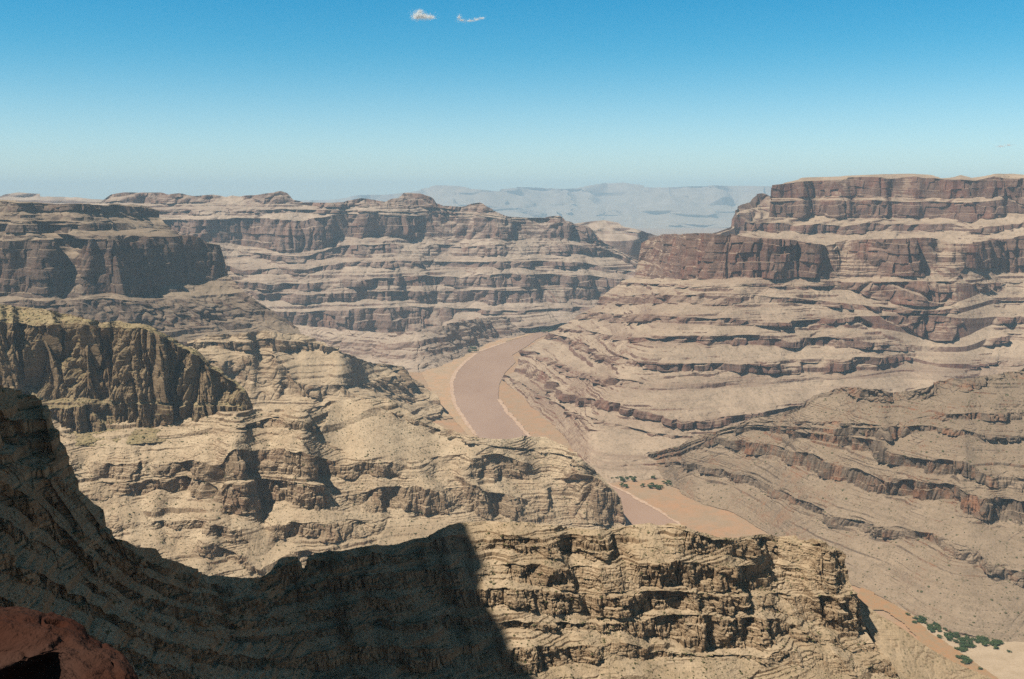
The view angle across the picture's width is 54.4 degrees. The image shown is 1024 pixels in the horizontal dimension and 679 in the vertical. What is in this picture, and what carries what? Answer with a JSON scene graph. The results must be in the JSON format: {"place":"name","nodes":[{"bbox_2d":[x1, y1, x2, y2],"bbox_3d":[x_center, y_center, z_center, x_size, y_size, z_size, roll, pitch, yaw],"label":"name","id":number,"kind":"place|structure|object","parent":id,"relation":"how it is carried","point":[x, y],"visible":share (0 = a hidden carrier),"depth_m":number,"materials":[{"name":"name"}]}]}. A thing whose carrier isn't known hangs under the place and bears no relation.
{"place":"outdoors","nodes":[
{"label":"outdoors","id":0,"kind":"place"},
{"bbox_2d":[0,192,102,203],"bbox_3d":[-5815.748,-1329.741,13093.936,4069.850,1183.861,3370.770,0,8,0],"label":"hill","id":1,"kind":"structure","parent":0,"point":[24,197],"depth_m":11691.45,"materials":[{"name":"brown stone"}]},
{"bbox_2d":[0,304,252,445],"bbox_3d":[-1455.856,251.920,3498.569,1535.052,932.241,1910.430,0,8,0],"label":"cliff wall","id":2,"kind":"structure","parent":0,"point":[142,351],"depth_m":2727.37,"materials":[{"name":"brown stone"}]},
{"bbox_2d":[0,200,300,346],"bbox_3d":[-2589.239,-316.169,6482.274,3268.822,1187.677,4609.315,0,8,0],"label":"canyon wall","id":3,"kind":"structure","parent":0,"point":[133,263],"depth_m":4815.11,"materials":[{"name":"brown stone"}]},
{"bbox_2d":[187,331,451,420],"bbox_3d":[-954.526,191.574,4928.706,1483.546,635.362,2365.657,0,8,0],"label":"hill","id":4,"kind":"structure","parent":0,"point":[269,371],"depth_m":4208.58,"materials":[{"name":"brown stone"}]},
{"bbox_2d":[51,398,625,577],"bbox_3d":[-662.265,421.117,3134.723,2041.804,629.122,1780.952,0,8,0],"label":"hill","id":5,"kind":"structure","parent":0,"point":[242,498],"depth_m":2646.32,"materials":[{"name":"beige stone"}]},
{"bbox_2d":[72,191,638,332],"bbox_3d":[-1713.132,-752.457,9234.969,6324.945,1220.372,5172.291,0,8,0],"label":"canyon wall","id":6,"kind":"structure","parent":0,"point":[403,262],"depth_m":7760.52,"materials":[{"name":"brown stone"}]},
{"bbox_2d":[411,8,436,21],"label":"cloud","id":7,"kind":"structure","parent":0,"point":[419,15],"depth_m":8674.34,"materials":[{"name":"white"}]},
{"bbox_2d":[294,316,566,371],"bbox_3d":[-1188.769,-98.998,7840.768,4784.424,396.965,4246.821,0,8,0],"label":"hill","id":8,"kind":"structure","parent":0,"point":[421,350],"depth_m":6281.73,"materials":[{"name":"brown stone"}]},
{"bbox_2d":[0,385,898,678],"bbox_3d":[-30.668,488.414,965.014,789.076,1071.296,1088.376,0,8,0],"label":"canyon wall","id":9,"kind":"structure","parent":0,"point":[32,519],"depth_m":683.25,"materials":[{"name":"beige stone"}]},
{"bbox_2d":[457,15,484,22],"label":"cloud","id":10,"kind":"structure","parent":0,"point":[477,19],"depth_m":8686.93,"materials":[{"name":"white"}]},
{"bbox_2d":[422,334,527,437],"bbox_3d":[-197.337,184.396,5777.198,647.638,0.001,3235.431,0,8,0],"label":"shore","id":11,"kind":"structure","parent":0,"point":[437,379],"depth_m":5487.55,"materials":[{"name":"beige sand"}]},
{"bbox_2d":[449,342,505,435],"bbox_3d":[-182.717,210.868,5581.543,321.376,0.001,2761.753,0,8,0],"label":"shore bank","id":12,"kind":"structure","parent":0,"point":[460,413],"depth_m":5196.17,"materials":[{"name":"beige sand"}]},
{"bbox_2d":[0,0,1023,200],"label":"sky","id":13,"kind":"structure","parent":0,"point":[309,100],"materials":[{"name":"blue"}]},
{"bbox_2d":[298,182,771,228],"bbox_3d":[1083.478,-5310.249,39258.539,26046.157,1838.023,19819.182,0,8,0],"label":"mountains","id":14,"kind":"structure","parent":0,"point":[628,205],"depth_m":38566.54,"materials":[{"name":"grey stone"}]},
{"bbox_2d":[453,329,676,525],"bbox_3d":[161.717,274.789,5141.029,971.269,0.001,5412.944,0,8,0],"label":"river","id":15,"kind":"structure","parent":0,"point":[478,378],"depth_m":4945.29,"materials":[{"name":"liquid"}]},
{"bbox_2d":[497,399,679,523],"bbox_3d":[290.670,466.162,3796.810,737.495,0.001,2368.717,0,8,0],"label":"shore bank","id":16,"kind":"structure","parent":0,"point":[518,424],"depth_m":3509.51,"materials":[{"name":"beige sand"}]},
{"bbox_2d":[576,220,656,258],"bbox_3d":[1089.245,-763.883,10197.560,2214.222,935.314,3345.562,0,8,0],"label":"canyon wall","id":17,"kind":"structure","parent":0,"point":[627,240],"depth_m":9384.26,"materials":[{"name":"brown stone"}]},
{"bbox_2d":[408,228,980,666],"bbox_3d":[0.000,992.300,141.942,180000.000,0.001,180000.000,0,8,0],"label":"ground","id":18,"kind":"structure","parent":0,"point":[672,502],"depth_m":3425.47,"materials":[{"name":"beige sand"}]},
{"bbox_2d":[0,307,1023,678],"bbox_3d":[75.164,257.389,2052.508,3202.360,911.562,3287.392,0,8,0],"label":"scrub","id":19,"kind":"object","parent":18,"relation":"on","point":[480,543],"visible":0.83,"depth_m":796.72,"materials":[{"name":"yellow plant"}]},
{"bbox_2d":[713,193,771,235],"bbox_3d":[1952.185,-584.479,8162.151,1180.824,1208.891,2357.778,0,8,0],"label":"hill","id":20,"kind":"structure","parent":0,"point":[756,207],"depth_m":7391.04,"materials":[{"name":"brown stone"}]},
{"bbox_2d":[502,233,1023,482],"bbox_3d":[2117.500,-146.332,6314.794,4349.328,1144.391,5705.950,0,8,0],"label":"canyon wall","id":21,"kind":"structure","parent":0,"point":[676,340],"depth_m":4587.45,"materials":[{"name":"brown stone"}]},
{"bbox_2d":[644,368,1023,641],"bbox_3d":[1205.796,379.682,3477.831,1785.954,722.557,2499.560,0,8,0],"label":"hill","id":22,"kind":"structure","parent":0,"point":[784,454],"depth_m":2797.46,"materials":[{"name":"beige stone"}]},
{"bbox_2d":[738,174,1023,245],"bbox_3d":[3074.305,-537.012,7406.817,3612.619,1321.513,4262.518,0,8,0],"label":"hill","id":23,"kind":"structure","parent":0,"point":[959,209],"depth_m":5931.81,"materials":[{"name":"brown stone"}]},
{"bbox_2d":[858,599,992,678],"bbox_3d":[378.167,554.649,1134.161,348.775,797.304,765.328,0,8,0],"label":"hill","id":24,"kind":"structure","parent":0,"point":[906,654],"depth_m":790.92,"materials":[{"name":"beige stone"}]},
{"bbox_2d":[858,587,997,678],"bbox_3d":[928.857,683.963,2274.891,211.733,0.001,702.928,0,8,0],"label":"river","id":25,"kind":"structure","parent":0,"point":[873,601],"depth_m":2317.03,"materials":[{"name":"water"}]},
{"bbox_2d":[899,607,1023,678],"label":"terrain","id":26,"kind":"structure","parent":0,"point":[1000,662],"depth_m":2189.76,"materials":[{"name":"beige sand"}]},
{"bbox_3d":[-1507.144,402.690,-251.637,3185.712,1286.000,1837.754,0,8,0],"label":"terrain","id":27,"kind":"structure","parent":0,"visible":0},
{"bbox_2d":[0,606,137,678],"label":"boulder","id":28,"kind":"object","parent":27,"relation":"on","point":[35,644],"visible":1,"depth_m":4.29,"materials":[{"name":"red stone"}]}
]}

